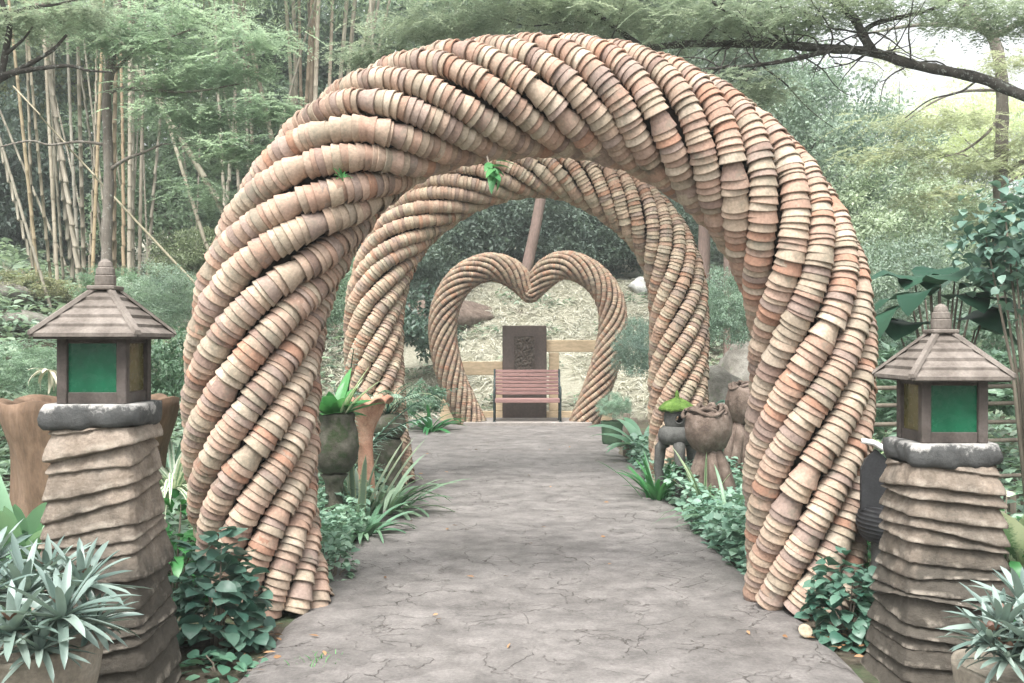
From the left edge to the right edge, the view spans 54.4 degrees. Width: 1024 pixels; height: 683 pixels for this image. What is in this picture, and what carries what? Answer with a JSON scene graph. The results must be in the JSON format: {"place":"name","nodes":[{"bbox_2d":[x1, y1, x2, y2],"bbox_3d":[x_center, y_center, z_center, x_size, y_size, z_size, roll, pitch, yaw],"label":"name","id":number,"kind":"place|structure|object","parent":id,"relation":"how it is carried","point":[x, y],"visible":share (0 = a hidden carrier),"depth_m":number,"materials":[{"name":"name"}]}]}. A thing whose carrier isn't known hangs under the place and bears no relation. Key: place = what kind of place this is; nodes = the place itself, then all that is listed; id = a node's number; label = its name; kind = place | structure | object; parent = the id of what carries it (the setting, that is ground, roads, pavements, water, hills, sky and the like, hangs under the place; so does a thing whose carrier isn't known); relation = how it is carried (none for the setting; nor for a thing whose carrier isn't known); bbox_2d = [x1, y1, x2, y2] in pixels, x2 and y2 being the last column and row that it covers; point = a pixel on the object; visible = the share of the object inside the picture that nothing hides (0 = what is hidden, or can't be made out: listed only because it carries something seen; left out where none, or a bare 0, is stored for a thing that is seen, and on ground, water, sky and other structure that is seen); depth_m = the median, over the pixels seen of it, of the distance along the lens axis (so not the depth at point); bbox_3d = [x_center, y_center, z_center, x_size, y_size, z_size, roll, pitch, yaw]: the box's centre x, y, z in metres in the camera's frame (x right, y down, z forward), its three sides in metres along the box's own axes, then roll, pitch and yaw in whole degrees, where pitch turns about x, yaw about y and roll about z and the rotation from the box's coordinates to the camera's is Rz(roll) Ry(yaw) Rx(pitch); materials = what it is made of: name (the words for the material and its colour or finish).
{"place":"outdoors","nodes":[
{"label":"outdoors","id":0,"kind":"place"},
{"bbox_2d":[0,231,1023,682],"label":"ground","id":1,"kind":"structure","parent":0,"point":[574,385],"depth_m":21.56,"materials":[{"name":"plant"}]},
{"bbox_2d":[0,475,44,569],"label":"broad strap plant","id":2,"kind":"object","parent":1,"relation":"on","point":[8,519],"visible":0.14,"depth_m":4.55,"materials":[{"name":"green plant"}]},
{"bbox_2d":[7,0,42,304],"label":"bamboo stalk","id":3,"kind":"object","parent":1,"relation":"on","point":[25,158],"visible":0.73,"depth_m":18.96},
{"bbox_2d":[0,337,56,395],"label":"shrub","id":4,"kind":"object","parent":1,"relation":"on","point":[18,367],"visible":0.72,"depth_m":10.34,"materials":[{"name":"green plant"}]},
{"bbox_2d":[25,1,53,290],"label":"bamboo stalk","id":5,"kind":"object","parent":1,"relation":"on","point":[40,177],"visible":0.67,"depth_m":19.68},
{"bbox_2d":[0,268,84,305],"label":"shrub","id":6,"kind":"object","parent":1,"relation":"on","point":[64,293],"visible":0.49,"depth_m":18.35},
{"bbox_2d":[41,0,58,293],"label":"bamboo stalk","id":7,"kind":"object","parent":1,"relation":"on","point":[56,264],"visible":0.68,"depth_m":19.80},
{"bbox_2d":[0,76,101,270],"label":"broadleaf tree","id":8,"kind":"object","parent":1,"relation":"on","point":[9,208],"visible":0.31,"depth_m":25.84,"materials":[{"name":"green plant"}]},
{"bbox_2d":[0,620,105,682],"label":"clay planter","id":9,"kind":"object","parent":1,"relation":"on","point":[73,672],"visible":0.36,"depth_m":3.32,"materials":[{"name":"ceramic"}]},
{"bbox_2d":[0,518,151,682],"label":"sword leaf plant","id":10,"kind":"object","parent":9,"relation":"in","point":[57,615],"visible":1,"depth_m":3.35,"materials":[{"name":"plant"}]},
{"bbox_2d":[34,0,82,291],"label":"bamboo stalk","id":11,"kind":"object","parent":1,"relation":"on","point":[66,191],"visible":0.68,"depth_m":19.97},
{"bbox_2d":[47,0,76,288],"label":"bamboo stalk","id":12,"kind":"object","parent":1,"relation":"on","point":[68,240],"visible":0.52,"depth_m":22.24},
{"bbox_2d":[0,0,130,83],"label":"bare limbed tree","id":13,"kind":"object","parent":1,"relation":"on","point":[8,26],"visible":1,"depth_m":8.20,"materials":[{"name":"green plant"}]},
{"bbox_2d":[66,34,80,270],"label":"bamboo stalk","id":14,"kind":"object","parent":1,"relation":"on","point":[72,155],"visible":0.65,"depth_m":20.75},
{"bbox_2d":[0,1,147,151],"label":"broadleaf tree","id":15,"kind":"object","parent":1,"relation":"on","point":[62,75],"visible":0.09,"depth_m":30.34,"materials":[{"name":"green plant"}]},
{"bbox_2d":[0,111,148,275],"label":"broadleaf tree","id":16,"kind":"object","parent":1,"relation":"on","point":[39,227],"visible":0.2,"depth_m":26.17,"materials":[{"name":"green plant"}]},
{"bbox_2d":[0,0,150,251],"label":"broadleaf tree","id":17,"kind":"object","parent":1,"relation":"on","point":[39,78],"visible":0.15,"depth_m":28.36,"materials":[{"name":"green plant"}]},
{"bbox_2d":[76,0,85,287],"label":"bamboo stalk","id":18,"kind":"object","parent":1,"relation":"on","point":[82,220],"visible":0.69,"depth_m":21.40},
{"bbox_2d":[0,393,179,517],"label":"frilled planter","id":19,"kind":"object","parent":1,"relation":"on","point":[27,437],"visible":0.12,"depth_m":5.70,"materials":[{"name":"brown ceramic"}]},
{"bbox_2d":[91,0,104,284],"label":"bamboo stalk","id":20,"kind":"object","parent":1,"relation":"on","point":[96,181],"visible":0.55,"depth_m":19.07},
{"bbox_2d":[79,3,125,275],"bbox_3d":[-8.584,-7.035,20.732,3.166,13.563,3.939,0,0,-36],"label":"bamboo stalk","id":21,"kind":"object","parent":1,"relation":"on","point":[123,226],"visible":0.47,"depth_m":20.82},
{"bbox_2d":[31,399,181,682],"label":"carved pillar","id":22,"kind":"structure","parent":1,"relation":"on","point":[102,471],"depth_m":4.13,"materials":[{"name":"stone"}]},
{"bbox_2d":[27,259,176,403],"bbox_3d":[-1.764,-0.048,4.320,0.474,0.620,0.474,0,0,0],"label":"wooden lantern","id":23,"kind":"object","parent":22,"relation":"on","point":[106,332],"visible":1,"depth_m":4.19,"materials":[{"name":"brown wood"}]},
{"bbox_2d":[112,57,117,274],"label":"bamboo stalk","id":24,"kind":"object","parent":1,"relation":"on","point":[114,240],"visible":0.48,"depth_m":22.30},
{"bbox_2d":[127,0,131,273],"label":"bamboo stalk","id":25,"kind":"object","parent":1,"relation":"on","point":[129,224],"visible":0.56,"depth_m":19.85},
{"bbox_2d":[64,146,236,297],"bbox_3d":[-8.513,-2.939,24.866,4.466,3.998,4.196,0,0,-45],"label":"broadleaf tree","id":26,"kind":"object","parent":1,"relation":"on","point":[172,221],"visible":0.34,"depth_m":24.04,"materials":[{"name":"green plant"}]},
{"bbox_2d":[116,259,196,330],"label":"shrub","id":27,"kind":"object","parent":1,"relation":"on","point":[177,305],"visible":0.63,"depth_m":14.51,"materials":[{"name":"green plant"}]},
{"bbox_2d":[0,298,320,612],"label":"undergrowth","id":28,"kind":"object","parent":1,"relation":"on","point":[185,524],"visible":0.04,"depth_m":10.12,"materials":[{"name":"green plant"}]},
{"bbox_2d":[159,439,196,533],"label":"striped grass","id":29,"kind":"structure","parent":28,"relation":"on","point":[173,476],"depth_m":5.93,"materials":[{"name":"white plant"}]},
{"bbox_2d":[0,0,326,263],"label":"slim tree","id":30,"kind":"object","parent":1,"relation":"on","point":[150,43],"visible":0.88,"depth_m":12.59,"materials":[{"name":"green plant"}]},
{"bbox_2d":[151,324,187,400],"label":"shrub","id":31,"kind":"object","parent":1,"relation":"on","point":[176,382],"visible":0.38,"depth_m":8.51,"materials":[{"name":"green plant"}]},
{"bbox_2d":[0,237,344,488],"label":"slope plants","id":32,"kind":"object","parent":1,"relation":"on","point":[9,257],"visible":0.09,"depth_m":19.95,"materials":[{"name":"plant"}]},
{"bbox_2d":[140,223,214,285],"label":"shrub","id":33,"kind":"object","parent":1,"relation":"on","point":[192,256],"visible":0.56,"depth_m":18.64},
{"bbox_2d":[56,28,303,268],"bbox_3d":[-9.090,-5.122,27.915,7.156,6.983,5.900,0,0,-29],"label":"broadleaf tree","id":34,"kind":"object","parent":1,"relation":"on","point":[150,141],"visible":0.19,"depth_m":26.45,"materials":[{"name":"green plant"}]},
{"bbox_2d":[164,488,208,601],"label":"leafy bush","id":35,"kind":"object","parent":1,"relation":"on","point":[177,566],"visible":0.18,"depth_m":5.76,"materials":[{"name":"green plant"}]},
{"bbox_2d":[82,0,297,217],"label":"broadleaf tree","id":36,"kind":"object","parent":1,"relation":"on","point":[206,2],"visible":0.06,"depth_m":29.20,"materials":[{"name":"green plant"}]},
{"bbox_2d":[168,526,275,664],"bbox_3d":[-1.480,1.260,4.974,0.625,0.665,0.541,0,0,0],"label":"leafy bush","id":37,"kind":"object","parent":1,"relation":"on","point":[225,594],"visible":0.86,"depth_m":4.90,"materials":[{"name":"green plant"}]},
{"bbox_2d":[179,649,268,682],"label":"creeping plant","id":38,"kind":"object","parent":1,"relation":"on","point":[244,663],"visible":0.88,"depth_m":4.63,"materials":[{"name":"green plant"}]},
{"bbox_2d":[150,60,327,247],"bbox_3d":[-7.539,-5.167,28.952,5.851,6.739,5.751,0,0,0],"label":"broadleaf tree","id":39,"kind":"object","parent":1,"relation":"on","point":[275,127],"visible":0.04,"depth_m":27.67,"materials":[{"name":"green plant"}]},
{"bbox_2d":[178,0,376,98],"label":"broadleaf tree","id":40,"kind":"object","parent":1,"relation":"on","point":[304,54],"visible":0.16,"depth_m":29.53,"materials":[{"name":"green plant"}]},
{"bbox_2d":[317,412,358,528],"bbox_3d":[-1.429,1.055,8.003,0.406,0.981,0.401,0,0,0],"label":"mossy urn","id":41,"kind":"object","parent":1,"relation":"on","point":[338,454],"visible":0.69,"depth_m":7.86,"materials":[{"name":"stone"}]},
{"bbox_2d":[319,368,384,417],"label":"nest fern","id":42,"kind":"object","parent":41,"relation":"in","point":[330,403],"visible":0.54,"depth_m":7.93,"materials":[{"name":"green plant"}]},
{"bbox_2d":[320,529,359,580],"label":"leafy bush","id":43,"kind":"object","parent":1,"relation":"on","point":[346,565],"visible":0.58,"depth_m":6.37,"materials":[{"name":"green plant"}]},
{"bbox_2d":[277,0,412,134],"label":"bamboo stalk","id":44,"kind":"object","parent":1,"relation":"on","point":[305,36],"visible":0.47,"depth_m":22.37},
{"bbox_2d":[317,464,388,564],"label":"ground cover","id":45,"kind":"object","parent":1,"relation":"on","point":[341,518],"visible":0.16,"depth_m":7.57,"materials":[{"name":"green plant"}]},
{"bbox_2d":[323,502,415,543],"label":"strap leaf plant","id":46,"kind":"object","parent":1,"relation":"on","point":[372,525],"visible":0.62,"depth_m":7.83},
{"bbox_2d":[318,437,422,523],"bbox_3d":[-1.241,1.137,8.277,0.719,0.806,0.806,0,0,38],"label":"snake plant","id":47,"kind":"object","parent":1,"relation":"on","point":[352,477],"visible":0.48,"depth_m":8.24,"materials":[{"name":"green plant"}]},
{"bbox_2d":[274,0,468,96],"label":"broadleaf tree","id":48,"kind":"object","parent":1,"relation":"on","point":[360,15],"visible":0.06,"depth_m":30.81,"materials":[{"name":"green plant"}]},
{"bbox_2d":[351,393,393,497],"bbox_3d":[-1.301,1.006,8.895,0.484,1.069,0.464,0,0,0],"label":"frilled vase","id":49,"kind":"object","parent":1,"relation":"on","point":[367,424],"visible":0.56,"depth_m":8.84,"materials":[{"name":"ceramic"}]},
{"bbox_2d":[373,412,405,490],"bbox_3d":[-1.230,1.125,9.803,0.385,0.841,0.381,0,0,0],"label":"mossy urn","id":50,"kind":"object","parent":1,"relation":"on","point":[390,449],"visible":0.48,"depth_m":9.67,"materials":[{"name":"stone"}]},
{"bbox_2d":[339,222,466,302],"bbox_3d":[-2.916,-2.175,24.505,3.288,2.881,3.190,0,0,17],"label":"shrub","id":51,"kind":"object","parent":1,"relation":"on","point":[425,266],"visible":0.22,"depth_m":24.18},
{"bbox_2d":[343,455,465,519],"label":"strap leaf plant","id":52,"kind":"object","parent":1,"relation":"on","point":[396,495],"visible":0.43,"depth_m":8.71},
{"bbox_2d":[406,378,448,417],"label":"shrub","id":53,"kind":"object","parent":1,"relation":"on","point":[435,406],"visible":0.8,"depth_m":16.86,"materials":[{"name":"green plant"}]},
{"bbox_2d":[403,280,462,362],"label":"shrub","id":54,"kind":"object","parent":1,"relation":"on","point":[412,319],"visible":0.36,"depth_m":20.08,"materials":[{"name":"green plant"}]},
{"bbox_2d":[408,300,493,334],"bbox_3d":[-1.527,-0.534,23.642,1.443,0.942,3.881,0,0,43],"label":"boulder","id":55,"kind":"object","parent":1,"relation":"on","point":[471,314],"visible":0.16,"depth_m":23.40,"materials":[{"name":"brown stone"}]},
{"bbox_2d":[431,201,523,271],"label":"shrub","id":56,"kind":"object","parent":1,"relation":"on","point":[469,249],"visible":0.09,"depth_m":26.24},
{"bbox_2d":[436,198,561,265],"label":"shrub","id":57,"kind":"object","parent":1,"relation":"on","point":[516,244],"visible":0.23,"depth_m":26.80,"materials":[{"name":"plant"}]},
{"bbox_2d":[0,0,1023,268],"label":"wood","id":58,"kind":"object","parent":1,"relation":"on","point":[718,258],"visible":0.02,"depth_m":37.96,"materials":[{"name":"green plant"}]},
{"bbox_2d":[440,340,611,420],"bbox_3d":[0.267,0.762,18.950,3.276,1.581,0.100,0,0,0],"label":"stepped frame","id":59,"kind":"object","parent":1,"relation":"on","point":[555,348],"visible":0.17,"depth_m":18.90,"materials":[{"name":"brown wood"}]},
{"bbox_2d":[343,157,709,484],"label":"flower pot arch","id":60,"kind":"structure","parent":1,"relation":"on","point":[646,222],"depth_m":10.35,"materials":[{"name":"ceramic"}]},
{"bbox_2d":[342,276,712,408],"bbox_3d":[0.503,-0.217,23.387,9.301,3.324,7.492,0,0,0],"label":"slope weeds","id":61,"kind":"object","parent":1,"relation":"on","point":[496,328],"visible":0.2,"depth_m":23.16,"materials":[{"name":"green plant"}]},
{"bbox_2d":[428,250,627,424],"bbox_3d":[0.287,-0.017,18.000,3.622,3.269,0.545,0,0,0],"label":"flower pot heart","id":62,"kind":"object","parent":1,"relation":"on","point":[594,278],"visible":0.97,"depth_m":17.80,"materials":[{"name":"ceramic"}]},
{"bbox_2d":[180,32,878,620],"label":"flower pot arch","id":63,"kind":"structure","parent":1,"relation":"on","point":[734,172],"depth_m":5.46,"materials":[{"name":"ceramic"}]},
{"bbox_2d":[321,275,751,418],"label":"dry grass","id":64,"kind":"structure","parent":1,"relation":"on","point":[626,281],"depth_m":23.09,"materials":[{"name":"plant"}]},
{"bbox_2d":[490,197,628,260],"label":"shrub","id":65,"kind":"object","parent":1,"relation":"on","point":[547,215],"visible":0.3,"depth_m":26.71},
{"bbox_2d":[483,0,669,271],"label":"red trunk tree","id":66,"kind":"object","parent":1,"relation":"on","point":[533,237],"visible":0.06,"depth_m":25.39,"materials":[{"name":"green plant"}]},
{"bbox_2d":[535,191,690,276],"bbox_3d":[2.630,-3.112,27.501,4.546,2.951,4.480,0,0,22],"label":"shrub","id":67,"kind":"object","parent":1,"relation":"on","point":[615,240],"visible":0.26,"depth_m":26.31,"materials":[{"name":"plant"}]},
{"bbox_2d":[608,314,648,377],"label":"shrub","id":68,"kind":"object","parent":1,"relation":"on","point":[638,342],"visible":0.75,"depth_m":15.35,"materials":[{"name":"green plant"}]},
{"bbox_2d":[306,0,1023,127],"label":"overhanging tree","id":69,"kind":"object","parent":1,"relation":"on","point":[729,21],"visible":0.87,"depth_m":9.55,"materials":[{"name":"green plant"}]},
{"bbox_2d":[654,390,695,504],"bbox_3d":[1.578,1.001,9.470,0.444,1.081,0.433,0,0,0],"label":"stone lantern","id":70,"kind":"object","parent":1,"relation":"on","point":[671,431],"visible":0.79,"depth_m":9.39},
{"bbox_2d":[681,402,736,508],"bbox_3d":[1.787,1.047,8.996,0.523,0.993,0.518,-5,0,0],"label":"rose planter","id":71,"kind":"object","parent":1,"relation":"on","point":[708,428],"visible":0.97,"depth_m":8.86,"materials":[{"name":"brown ceramic"}]},
{"bbox_2d":[584,0,836,75],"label":"broadleaf tree","id":72,"kind":"object","parent":1,"relation":"on","point":[758,4],"visible":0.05,"depth_m":28.86,"materials":[{"name":"green plant"}]},
{"bbox_2d":[708,365,743,403],"bbox_3d":[3.162,1.237,15.486,1.177,1.741,1.384,0,0,-23],"label":"boulder","id":73,"kind":"object","parent":1,"relation":"on","point":[720,379],"visible":0.15,"depth_m":15.07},
{"bbox_2d":[706,262,749,349],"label":"shrub","id":74,"kind":"object","parent":1,"relation":"on","point":[725,302],"visible":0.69,"depth_m":14.22,"materials":[{"name":"green plant"}]},
{"bbox_2d":[658,18,807,358],"bbox_3d":[4.392,-3.376,21.911,3.683,7.653,3.995,0,0,-18],"label":"red trunk tree","id":75,"kind":"object","parent":1,"relation":"on","point":[703,242],"visible":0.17,"depth_m":21.14,"materials":[{"name":"green plant"}]},
{"bbox_2d":[718,341,749,380],"bbox_3d":[4.141,1.155,17.516,1.116,2.334,1.478,0,0,-4],"label":"boulder","id":76,"kind":"object","parent":1,"relation":"on","point":[734,361],"visible":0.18,"depth_m":17.25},
{"bbox_2d":[723,380,750,484],"bbox_3d":[2.372,0.970,10.211,0.483,1.143,0.477,6,-2,-23],"label":"rose planter","id":77,"kind":"object","parent":1,"relation":"on","point":[737,397],"visible":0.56,"depth_m":10.10,"materials":[{"name":"brown ceramic"}]},
{"bbox_2d":[621,431,867,574],"bbox_3d":[2.120,1.303,9.425,1.528,0.557,7.319,0,0,0],"label":"ground cover","id":78,"kind":"object","parent":1,"relation":"on","point":[728,535],"visible":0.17,"depth_m":7.94,"materials":[{"name":"green plant"}]},
{"bbox_2d":[710,47,878,192],"bbox_3d":[5.986,-3.870,24.066,5.209,6.785,5.233,0,0,0],"label":"broadleaf tree","id":79,"kind":"object","parent":1,"relation":"on","point":[805,76],"visible":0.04,"depth_m":23.09,"materials":[{"name":"green plant"}]},
{"bbox_2d":[638,261,1020,482],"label":"slope plants","id":80,"kind":"object","parent":1,"relation":"on","point":[992,430],"visible":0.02,"depth_m":12.99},
{"bbox_2d":[794,546,876,653],"bbox_3d":[1.733,1.322,5.130,0.507,0.542,0.506,0,0,-34],"label":"leafy bush","id":81,"kind":"object","parent":1,"relation":"on","point":[833,591],"visible":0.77,"depth_m":5.05,"materials":[{"name":"green plant"}]},
{"bbox_2d":[751,55,950,213],"bbox_3d":[6.348,-2.581,20.881,4.749,7.010,5.275,0,0,0],"label":"broadleaf tree","id":82,"kind":"object","parent":1,"relation":"on","point":[814,143],"visible":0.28,"depth_m":19.79,"materials":[{"name":"green plant"}]},
{"bbox_2d":[855,438,886,591],"bbox_3d":[2.141,1.028,5.350,0.560,1.024,0.560,0,0,0],"label":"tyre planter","id":83,"kind":"object","parent":1,"relation":"on","point":[872,491],"visible":0.23,"depth_m":5.33,"materials":[{"name":"rubber"}]},
{"bbox_2d":[820,0,1023,348],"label":"slim tree","id":84,"kind":"object","parent":1,"relation":"on","point":[1002,151],"visible":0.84,"depth_m":15.10,"materials":[{"name":"green plant"}]},
{"bbox_2d":[824,145,1019,343],"bbox_3d":[7.481,-1.437,19.015,4.581,4.336,4.416,0,0,0],"label":"broadleaf tree","id":85,"kind":"object","parent":1,"relation":"on","point":[877,222],"visible":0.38,"depth_m":18.19,"materials":[{"name":"green plant"}]},
{"bbox_2d":[861,226,983,342],"bbox_3d":[5.294,-0.697,13.961,2.732,1.739,2.758,0,0,21],"label":"shrub","id":86,"kind":"object","parent":1,"relation":"on","point":[880,287],"visible":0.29,"depth_m":13.40,"materials":[{"name":"green plant"}]},
{"bbox_2d":[821,72,1023,184],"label":"broadleaf tree","id":87,"kind":"object","parent":1,"relation":"on","point":[934,90],"visible":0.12,"depth_m":34.85,"materials":[{"name":"green plant"}]},
{"bbox_2d":[860,436,1014,682],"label":"carved pillar","id":88,"kind":"structure","parent":1,"relation":"on","point":[943,524],"depth_m":4.32,"materials":[{"name":"stone"}]},
{"bbox_2d":[872,304,1016,442],"bbox_3d":[1.947,0.138,4.520,0.474,0.620,0.474,0,0,0],"label":"wooden lantern","id":89,"kind":"object","parent":88,"relation":"on","point":[943,378],"visible":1,"depth_m":4.39,"materials":[{"name":"brown wood"}]},
{"bbox_2d":[868,348,1023,552],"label":"undergrowth","id":90,"kind":"object","parent":1,"relation":"on","point":[1010,485],"visible":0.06,"depth_m":10.03,"materials":[{"name":"green plant"}]},
{"bbox_2d":[873,335,1019,440],"bbox_3d":[3.966,0.514,9.563,2.370,1.177,2.150,0,0,-27],"label":"fence","id":91,"kind":"object","parent":1,"relation":"on","point":[888,414],"visible":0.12,"depth_m":9.16,"materials":[{"name":"brown wood"}]},
{"bbox_2d":[871,266,1022,347],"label":"leaf shrub","id":92,"kind":"object","parent":1,"relation":"on","point":[984,316],"visible":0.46,"depth_m":6.93,"materials":[{"name":"green plant"}]},
{"bbox_2d":[873,368,1020,515],"bbox_3d":[4.398,0.863,7.198,4.070,1.355,0.113,0,0,-10],"label":"rail fence","id":93,"kind":"object","parent":1,"relation":"on","point":[1011,509],"visible":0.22,"depth_m":6.98,"materials":[{"name":"brown wood"}]},
{"bbox_2d":[910,82,1023,200],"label":"broadleaf tree","id":94,"kind":"object","parent":1,"relation":"on","point":[1014,104],"visible":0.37,"depth_m":31.61,"materials":[{"name":"green plant"}]},
{"bbox_2d":[924,288,1022,367],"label":"shrub","id":95,"kind":"object","parent":1,"relation":"on","point":[990,336],"visible":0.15,"depth_m":10.35,"materials":[{"name":"green plant"}]},
{"bbox_2d":[937,175,1023,496],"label":"blue leaf shrub","id":96,"kind":"object","parent":1,"relation":"on","point":[994,257],"visible":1,"depth_m":6.52,"materials":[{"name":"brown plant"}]},
{"bbox_2d":[951,647,1023,682],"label":"clay planter","id":97,"kind":"object","parent":1,"relation":"on","point":[973,673],"visible":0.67,"depth_m":3.58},
{"bbox_2d":[935,566,1023,682],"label":"sword leaf plant","id":98,"kind":"object","parent":97,"relation":"in","point":[1001,632],"visible":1,"depth_m":3.34,"materials":[{"name":"plant"}]},
{"bbox_2d":[1001,512,1023,572],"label":"dumb cane","id":99,"kind":"object","parent":1,"relation":"on","point":[1014,532],"visible":0.16,"depth_m":4.80,"materials":[{"name":"green plant"}]},
{"bbox_2d":[6,0,1023,226],"label":"sky","id":100,"kind":"structure","parent":0,"point":[954,56],"materials":[{"name":"white"}]},
{"bbox_2d":[238,419,863,682],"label":"path","id":101,"kind":"structure","parent":0,"point":[562,600],"depth_m":5.93,"materials":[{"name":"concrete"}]},
{"bbox_2d":[502,326,546,417],"bbox_3d":[0.235,0.620,18.723,0.830,1.840,0.155,0,0,0],"label":"relief plaque","id":102,"kind":"object","parent":101,"relation":"on","point":[524,347],"visible":0.82,"depth_m":18.70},
{"bbox_2d":[463,418,591,425],"bbox_3d":[0.280,1.480,18.250,2.300,0.090,1.100,0,0,0],"label":"step","id":103,"kind":"object","parent":101,"relation":"on","point":[528,422],"visible":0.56,"depth_m":17.71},
{"bbox_2d":[493,369,561,421],"bbox_3d":[0.275,0.979,18.078,1.244,0.942,0.646,0,0,0],"label":"park bench","id":104,"kind":"object","parent":103,"relation":"on","point":[558,400],"visible":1,"depth_m":18.26,"materials":[{"name":"brown wood"}]},
{"bbox_2d":[598,450,688,500],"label":"spider plant","id":105,"kind":"object","parent":101,"relation":"on","point":[657,491],"visible":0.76,"depth_m":9.44,"materials":[{"name":"green plant"}]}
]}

